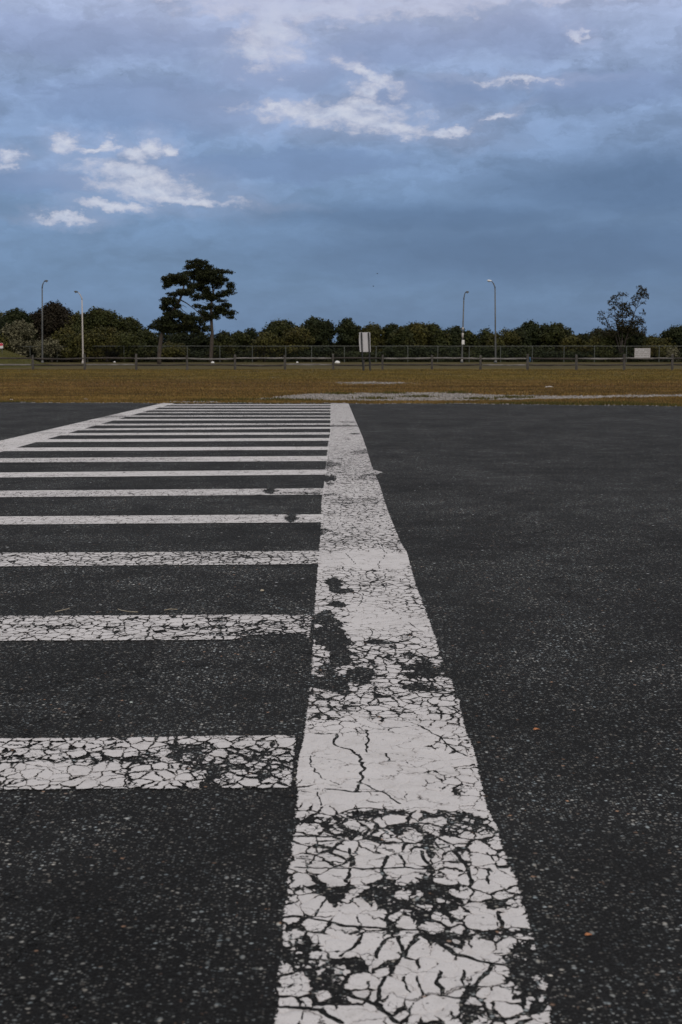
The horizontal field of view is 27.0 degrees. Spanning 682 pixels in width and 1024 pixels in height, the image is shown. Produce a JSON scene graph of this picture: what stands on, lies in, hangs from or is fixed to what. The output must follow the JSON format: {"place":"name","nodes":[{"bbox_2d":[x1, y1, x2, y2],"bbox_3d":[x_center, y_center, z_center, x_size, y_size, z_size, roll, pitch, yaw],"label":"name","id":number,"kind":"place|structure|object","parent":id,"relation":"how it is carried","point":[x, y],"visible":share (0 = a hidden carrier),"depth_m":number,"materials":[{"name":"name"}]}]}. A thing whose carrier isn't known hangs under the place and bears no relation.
{"place":"outdoors","nodes":[
{"label":"outdoors","id":0,"kind":"place"},
{"bbox_2d":[0,349,54,367],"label":"grass bank","id":1,"kind":"structure","parent":0,"point":[5,361],"depth_m":97.92,"materials":[{"name":"green plant"}]},
{"bbox_2d":[0,402,681,1023],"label":"asphalt","id":2,"kind":"structure","parent":0,"point":[540,544],"depth_m":4.53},
{"bbox_2d":[0,403,173,451],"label":"painted edge line","id":3,"kind":"object","parent":2,"relation":"on","point":[21,442],"visible":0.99,"depth_m":22.40,"materials":[{"name":"white paint"}]},
{"bbox_2d":[0,735,295,789],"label":"painted stripe","id":4,"kind":"object","parent":2,"relation":"on","point":[60,777],"visible":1,"depth_m":3.76,"materials":[{"name":"white paint"}]},
{"bbox_2d":[0,614,312,640],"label":"painted stripe","id":5,"kind":"object","parent":2,"relation":"on","point":[137,633],"visible":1,"depth_m":5.73,"materials":[{"name":"white paint"}]},
{"bbox_2d":[0,551,321,565],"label":"painted stripe","id":6,"kind":"object","parent":2,"relation":"on","point":[177,562],"visible":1,"depth_m":7.76,"materials":[{"name":"white paint"}]},
{"bbox_2d":[0,514,322,523],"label":"painted stripe","id":7,"kind":"object","parent":2,"relation":"on","point":[133,518],"visible":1,"depth_m":9.71,"materials":[{"name":"white paint"}]},
{"bbox_2d":[0,488,324,496],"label":"painted stripe","id":8,"kind":"object","parent":2,"relation":"on","point":[119,492],"visible":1,"depth_m":11.75,"materials":[{"name":"white paint"}]},
{"bbox_2d":[0,470,326,476],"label":"painted stripe","id":9,"kind":"object","parent":2,"relation":"on","point":[153,473],"visible":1,"depth_m":13.79,"materials":[{"name":"white paint"}]},
{"bbox_2d":[0,456,327,461],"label":"painted stripe","id":10,"kind":"object","parent":2,"relation":"on","point":[244,458],"visible":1,"depth_m":15.81,"materials":[{"name":"white paint"}]},
{"bbox_2d":[4,447,328,450],"bbox_3d":[-2.169,-0.792,17.806,4.080,0.015,0.790,0,7,-3],"label":"painted stripe","id":11,"kind":"object","parent":2,"relation":"on","point":[157,448],"visible":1,"depth_m":17.86,"materials":[{"name":"white paint"}]},
{"bbox_2d":[36,438,329,441],"bbox_3d":[-2.189,-1.006,19.867,4.149,0.017,0.808,-1,7,-5],"label":"painted stripe","id":12,"kind":"object","parent":2,"relation":"on","point":[159,440],"visible":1,"depth_m":19.73,"materials":[{"name":"white paint"}]},
{"bbox_2d":[61,432,330,434],"bbox_3d":[-2.204,-1.189,21.629,4.158,0.015,0.761,0,7,-4],"label":"painted stripe","id":13,"kind":"object","parent":2,"relation":"on","point":[287,433],"visible":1,"depth_m":21.72,"materials":[{"name":"white paint"}]},
{"bbox_2d":[79,427,330,429],"bbox_3d":[-2.228,-1.371,23.373,4.258,0.019,0.703,-1,7,-8],"label":"painted stripe","id":14,"kind":"object","parent":2,"relation":"on","point":[209,428],"visible":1,"depth_m":23.40,"materials":[{"name":"white paint"}]},
{"bbox_2d":[87,419,330,420],"bbox_3d":[-2.503,-1.762,27.136,4.646,0.014,0.824,0,7,-1],"label":"painted stripe","id":15,"kind":"object","parent":2,"relation":"on","point":[209,419],"visible":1,"depth_m":27.19,"materials":[{"name":"white paint"}]},
{"bbox_2d":[97,423,330,424],"bbox_3d":[-2.247,-1.544,25.036,4.193,0.015,0.769,0,7,-3],"label":"painted stripe","id":16,"kind":"object","parent":2,"relation":"on","point":[230,424],"visible":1,"depth_m":24.95,"materials":[{"name":"white paint"}]},
{"bbox_2d":[126,415,330,416],"bbox_3d":[-2.296,-1.961,29.040,4.188,0.013,0.839,0,7,0],"label":"painted stripe","id":17,"kind":"object","parent":2,"relation":"on","point":[227,415],"visible":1,"depth_m":29.30,"materials":[{"name":"white paint"}]},
{"bbox_2d":[141,412,330,412],"bbox_3d":[-2.322,-2.176,31.106,4.213,0.013,0.869,0,7,0],"label":"painted stripe","id":18,"kind":"object","parent":2,"relation":"on","point":[236,412],"visible":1,"depth_m":31.12,"materials":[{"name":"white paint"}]},
{"bbox_2d":[152,409,330,409],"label":"painted stripe","id":19,"kind":"object","parent":2,"relation":"on","point":[241,409],"visible":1,"depth_m":33.17,"materials":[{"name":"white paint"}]},
{"bbox_2d":[170,404,330,404],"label":"painted stripe","id":20,"kind":"object","parent":2,"relation":"on","point":[248,404],"visible":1,"depth_m":37.26,"materials":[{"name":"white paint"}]},
{"bbox_2d":[245,406,330,406],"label":"painted stripe","id":21,"kind":"object","parent":2,"relation":"on","point":[291,406],"visible":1,"depth_m":35.51,"materials":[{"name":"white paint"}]},
{"bbox_2d":[274,403,550,1023],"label":"painted edge line","id":22,"kind":"object","parent":2,"relation":"on","point":[405,781],"visible":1,"depth_m":3.44,"materials":[{"name":"white paint"}]},
{"bbox_2d":[0,360,681,405],"bbox_3d":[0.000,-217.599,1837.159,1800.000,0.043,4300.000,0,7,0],"label":"ground","id":23,"kind":"structure","parent":0,"point":[290,367],"depth_m":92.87,"materials":[{"name":"brown plant"}]},
{"bbox_2d":[0,332,18,352],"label":"leafy bush","id":24,"kind":"object","parent":23,"relation":"on","point":[4,341],"visible":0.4,"depth_m":120.40,"materials":[{"name":"green plant"}]},
{"bbox_2d":[0,307,37,340],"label":"leafy tree","id":25,"kind":"object","parent":23,"relation":"on","point":[12,316],"visible":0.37,"depth_m":127.40,"materials":[{"name":"green plant"}]},
{"bbox_2d":[0,319,41,356],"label":"pale bush","id":26,"kind":"object","parent":23,"relation":"on","point":[18,332],"visible":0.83,"depth_m":121.07,"materials":[{"name":"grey plant"}]},
{"bbox_2d":[28,311,48,347],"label":"leafy tree","id":27,"kind":"object","parent":23,"relation":"on","point":[33,324],"visible":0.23,"depth_m":129.27,"materials":[{"name":"green plant"}]},
{"bbox_2d":[41,280,47,362],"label":"street lamp","id":28,"kind":"object","parent":23,"relation":"on","point":[42,361],"visible":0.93,"depth_m":113.44,"materials":[{"name":"metal"}]},
{"bbox_2d":[31,335,69,361],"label":"pale bush","id":29,"kind":"object","parent":23,"relation":"on","point":[51,343],"visible":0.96,"depth_m":120.41,"materials":[{"name":"green plant"}]},
{"bbox_2d":[27,299,74,348],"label":"leafy tree","id":30,"kind":"object","parent":23,"relation":"on","point":[56,314],"visible":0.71,"depth_m":127.94,"materials":[{"name":"green plant"}]},
{"bbox_2d":[48,326,91,361],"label":"leafy bush","id":31,"kind":"object","parent":23,"relation":"on","point":[63,335],"visible":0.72,"depth_m":120.99,"materials":[{"name":"green plant"}]},
{"bbox_2d":[63,311,79,329],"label":"leafy tree","id":32,"kind":"object","parent":23,"relation":"on","point":[73,317],"visible":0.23,"depth_m":127.33,"materials":[{"name":"green plant"}]},
{"bbox_2d":[74,291,83,363],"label":"street lamp","id":33,"kind":"object","parent":23,"relation":"on","point":[82,326],"visible":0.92,"depth_m":112.50,"materials":[{"name":"grey metal"}]},
{"bbox_2d":[61,328,104,361],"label":"leafy bush","id":34,"kind":"object","parent":23,"relation":"on","point":[88,340],"visible":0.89,"depth_m":120.47,"materials":[{"name":"green plant"}]},
{"bbox_2d":[70,306,126,352],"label":"leafy tree","id":35,"kind":"object","parent":23,"relation":"on","point":[94,317],"visible":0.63,"depth_m":126.16,"materials":[{"name":"green plant"}]},
{"bbox_2d":[86,325,123,361],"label":"leafy bush","id":36,"kind":"object","parent":23,"relation":"on","point":[108,339],"visible":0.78,"depth_m":121.44,"materials":[{"name":"green plant"}]},
{"bbox_2d":[106,316,151,351],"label":"leafy tree","id":37,"kind":"object","parent":23,"relation":"on","point":[133,325],"visible":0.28,"depth_m":127.33,"materials":[{"name":"green plant"}]},
{"bbox_2d":[114,329,148,361],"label":"leafy bush","id":38,"kind":"object","parent":23,"relation":"on","point":[132,340],"visible":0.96,"depth_m":120.91,"materials":[{"name":"green plant"}]},
{"bbox_2d":[137,327,158,357],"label":"leafy bush","id":39,"kind":"object","parent":23,"relation":"on","point":[149,337],"visible":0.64,"depth_m":122.53,"materials":[{"name":"green plant"}]},
{"bbox_2d":[161,340,189,361],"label":"leafy bush","id":40,"kind":"object","parent":23,"relation":"on","point":[167,352],"visible":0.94,"depth_m":121.12,"materials":[{"name":"green plant"}]},
{"bbox_2d":[162,332,190,346],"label":"leafy bush","id":41,"kind":"object","parent":23,"relation":"on","point":[180,338],"visible":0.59,"depth_m":125.45,"materials":[{"name":"green plant"}]},
{"bbox_2d":[147,272,211,363],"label":"pine tree","id":42,"kind":"object","parent":23,"relation":"on","point":[166,323],"visible":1,"depth_m":111.09,"materials":[{"name":"green plant"}]},
{"bbox_2d":[183,331,210,355],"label":"leafy bush","id":43,"kind":"object","parent":23,"relation":"on","point":[201,341],"visible":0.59,"depth_m":124.61,"materials":[{"name":"green plant"}]},
{"bbox_2d":[182,258,238,361],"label":"pine tree","id":44,"kind":"object","parent":23,"relation":"on","point":[201,275],"visible":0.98,"depth_m":119.89,"materials":[{"name":"green plant"}]},
{"bbox_2d":[202,330,241,361],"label":"leafy bush","id":45,"kind":"object","parent":23,"relation":"on","point":[224,341],"visible":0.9,"depth_m":122.56,"materials":[{"name":"green plant"}]},
{"bbox_2d":[231,330,250,352],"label":"leafy bush","id":46,"kind":"object","parent":23,"relation":"on","point":[243,339],"visible":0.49,"depth_m":124.74,"materials":[{"name":"green plant"}]},
{"bbox_2d":[244,327,257,352],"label":"leafy bush","id":47,"kind":"object","parent":23,"relation":"on","point":[252,332],"visible":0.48,"depth_m":126.73,"materials":[{"name":"green plant"}]},
{"bbox_2d":[246,329,284,361],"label":"leafy bush","id":48,"kind":"object","parent":23,"relation":"on","point":[264,341],"visible":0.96,"depth_m":121.86,"materials":[{"name":"green plant"}]},
{"bbox_2d":[251,317,297,351],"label":"leafy tree","id":49,"kind":"object","parent":23,"relation":"on","point":[278,326],"visible":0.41,"depth_m":124.21,"materials":[{"name":"green plant"}]},
{"bbox_2d":[279,325,318,360],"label":"leafy bush","id":50,"kind":"object","parent":23,"relation":"on","point":[299,337],"visible":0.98,"depth_m":122.48,"materials":[{"name":"green plant"}]},
{"bbox_2d":[299,315,332,347],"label":"leafy tree","id":51,"kind":"object","parent":23,"relation":"on","point":[313,325],"visible":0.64,"depth_m":125.50,"materials":[{"name":"green plant"}]},
{"bbox_2d":[314,318,338,360],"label":"leafy tree","id":52,"kind":"object","parent":23,"relation":"on","point":[331,333],"visible":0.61,"depth_m":126.59,"materials":[{"name":"green plant"}]},
{"bbox_2d":[0,354,681,369],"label":"split rail fence","id":53,"kind":"object","parent":23,"relation":"on","point":[527,364],"visible":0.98,"depth_m":87.44,"materials":[{"name":"grey wood"}]},
{"bbox_2d":[0,400,681,405],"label":"grass","id":54,"kind":"structure","parent":23,"relation":"on","point":[612,402],"depth_m":37.73,"materials":[{"name":"brown plant"}]},
{"bbox_2d":[10,346,680,361],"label":"chain link fence","id":55,"kind":"object","parent":23,"relation":"on","point":[355,351],"visible":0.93,"depth_m":120.76,"materials":[{"name":"grey metal"}]},
{"bbox_2d":[634,348,649,357],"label":"notice board","id":56,"kind":"object","parent":55,"relation":"attached to","point":[641,352],"visible":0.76,"depth_m":120.68,"materials":[{"name":"white"}]},
{"bbox_2d":[334,317,358,354],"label":"leafy tree","id":57,"kind":"object","parent":23,"relation":"on","point":[346,329],"visible":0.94,"depth_m":124.75,"materials":[{"name":"green plant"}]},
{"bbox_2d":[38,326,660,359],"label":"woodland","id":58,"kind":"object","parent":23,"relation":"on","point":[167,335],"visible":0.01,"depth_m":135.66,"materials":[{"name":"green plant"}]},
{"bbox_2d":[26,344,681,361],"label":"undergrowth","id":59,"kind":"object","parent":23,"relation":"on","point":[401,352],"visible":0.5,"depth_m":122.69,"materials":[{"name":"green plant"}]},
{"bbox_2d":[346,324,361,353],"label":"leafy bush","id":60,"kind":"object","parent":23,"relation":"on","point":[355,335],"visible":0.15,"depth_m":126.64,"materials":[{"name":"green plant"}]},
{"bbox_2d":[187,390,534,401],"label":"weeds","id":61,"kind":"object","parent":23,"relation":"on","point":[419,395],"visible":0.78,"depth_m":42.84,"materials":[{"name":"plant"}]},
{"bbox_2d":[359,332,370,370],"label":"sign","id":62,"kind":"object","parent":23,"relation":"on","point":[364,341],"visible":0.9,"depth_m":84.72,"materials":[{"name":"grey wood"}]},
{"bbox_2d":[354,321,388,355],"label":"leafy bush","id":63,"kind":"object","parent":23,"relation":"on","point":[375,332],"visible":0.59,"depth_m":124.65,"materials":[{"name":"green plant"}]},
{"bbox_2d":[378,322,400,350],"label":"leafy tree","id":64,"kind":"object","parent":23,"relation":"on","point":[391,327],"visible":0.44,"depth_m":125.69,"materials":[{"name":"green plant"}]},
{"bbox_2d":[386,325,414,350],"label":"leafy bush","id":65,"kind":"object","parent":23,"relation":"on","point":[403,335],"visible":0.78,"depth_m":123.61,"materials":[{"name":"green plant"}]},
{"bbox_2d":[406,320,433,349],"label":"leafy tree","id":66,"kind":"object","parent":23,"relation":"on","point":[420,335],"visible":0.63,"depth_m":125.39,"materials":[{"name":"green plant"}]},
{"bbox_2d":[423,321,443,346],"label":"leafy tree","id":67,"kind":"object","parent":23,"relation":"on","point":[433,327],"visible":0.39,"depth_m":126.46,"materials":[{"name":"green plant"}]},
{"bbox_2d":[430,328,451,354],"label":"leafy bush","id":68,"kind":"object","parent":23,"relation":"on","point":[440,337],"visible":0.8,"depth_m":124.67,"materials":[{"name":"green plant"}]},
{"bbox_2d":[447,325,467,352],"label":"leafy bush","id":69,"kind":"object","parent":23,"relation":"on","point":[455,332],"visible":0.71,"depth_m":125.52,"materials":[{"name":"green plant"}]},
{"bbox_2d":[460,291,468,362],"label":"street lamp","id":70,"kind":"object","parent":23,"relation":"on","point":[463,342],"visible":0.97,"depth_m":115.53,"materials":[{"name":"metal"}]},
{"bbox_2d":[457,330,480,353],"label":"leafy bush","id":71,"kind":"object","parent":23,"relation":"on","point":[471,337],"visible":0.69,"depth_m":125.74,"materials":[{"name":"green plant"}]},
{"bbox_2d":[476,327,496,347],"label":"leafy bush","id":72,"kind":"object","parent":23,"relation":"on","point":[483,336],"visible":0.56,"depth_m":126.70,"materials":[{"name":"green plant"}]},
{"bbox_2d":[487,280,496,362],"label":"street lamp","id":73,"kind":"object","parent":23,"relation":"on","point":[495,361],"visible":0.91,"depth_m":115.34,"materials":[{"name":"metal"}]},
{"bbox_2d":[485,333,504,351],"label":"leafy bush","id":74,"kind":"object","parent":23,"relation":"on","point":[490,342],"visible":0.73,"depth_m":123.76,"materials":[{"name":"green plant"}]},
{"bbox_2d":[498,327,522,349],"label":"leafy bush","id":75,"kind":"object","parent":23,"relation":"on","point":[508,338],"visible":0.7,"depth_m":124.71,"materials":[{"name":"green plant"}]},
{"bbox_2d":[507,327,535,359],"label":"leafy bush","id":76,"kind":"object","parent":23,"relation":"on","point":[521,333],"visible":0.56,"depth_m":125.34,"materials":[{"name":"green plant"}]},
{"bbox_2d":[517,319,546,347],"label":"leafy tree","id":77,"kind":"object","parent":23,"relation":"on","point":[534,330],"visible":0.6,"depth_m":126.37,"materials":[{"name":"green plant"}]},
{"bbox_2d":[535,323,549,357],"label":"leafy bush","id":78,"kind":"object","parent":23,"relation":"on","point":[544,325],"visible":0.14,"depth_m":127.71,"materials":[{"name":"green plant"}]},
{"bbox_2d":[535,322,573,351],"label":"leafy tree","id":79,"kind":"object","parent":23,"relation":"on","point":[555,333],"visible":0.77,"depth_m":125.45,"materials":[{"name":"green plant"}]},
{"bbox_2d":[558,334,591,353],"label":"leafy bush","id":80,"kind":"object","parent":23,"relation":"on","point":[572,342],"visible":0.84,"depth_m":123.74,"materials":[{"name":"green plant"}]},
{"bbox_2d":[579,333,592,341],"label":"leafy bush","id":81,"kind":"object","parent":23,"relation":"on","point":[584,336],"visible":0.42,"depth_m":124.75,"materials":[{"name":"green plant"}]},
{"bbox_2d":[581,333,611,357],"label":"leafy bush","id":82,"kind":"object","parent":23,"relation":"on","point":[591,343],"visible":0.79,"depth_m":122.86,"materials":[{"name":"green plant"}]},
{"bbox_2d":[591,328,633,361],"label":"leafy bush","id":83,"kind":"object","parent":23,"relation":"on","point":[610,341],"visible":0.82,"depth_m":122.37,"materials":[{"name":"green plant"}]},
{"bbox_2d":[588,285,648,361],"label":"sparse tree","id":84,"kind":"object","parent":23,"relation":"on","point":[621,326],"visible":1,"depth_m":121.78,"materials":[{"name":"green plant"}]},
{"bbox_2d":[607,328,647,360],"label":"leafy bush","id":85,"kind":"object","parent":23,"relation":"on","point":[636,340],"visible":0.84,"depth_m":122.42,"materials":[{"name":"green plant"}]},
{"bbox_2d":[638,334,670,357],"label":"leafy bush","id":86,"kind":"object","parent":23,"relation":"on","point":[652,342],"visible":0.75,"depth_m":122.52,"materials":[{"name":"green plant"}]},
{"bbox_2d":[659,324,681,352],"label":"leafy bush","id":87,"kind":"object","parent":23,"relation":"on","point":[673,333],"visible":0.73,"depth_m":124.52,"materials":[{"name":"green plant"}]},
{"bbox_2d":[663,337,680,350],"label":"leafy bush","id":88,"kind":"object","parent":23,"relation":"on","point":[667,340],"visible":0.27,"depth_m":123.91,"materials":[{"name":"green plant"}]},
{"bbox_2d":[664,346,680,361],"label":"sapling","id":89,"kind":"object","parent":23,"relation":"on","point":[673,350],"visible":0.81,"depth_m":117.36,"materials":[{"name":"green plant"}]},
{"bbox_2d":[0,0,681,342],"label":"sky","id":90,"kind":"structure","parent":0,"point":[307,151],"materials":[{"name":"blue"}]},
{"bbox_2d":[30,381,681,406],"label":"gravel","id":91,"kind":"structure","parent":0,"point":[430,394],"depth_m":44.35,"materials":[{"name":"grey gravel"}]}
]}

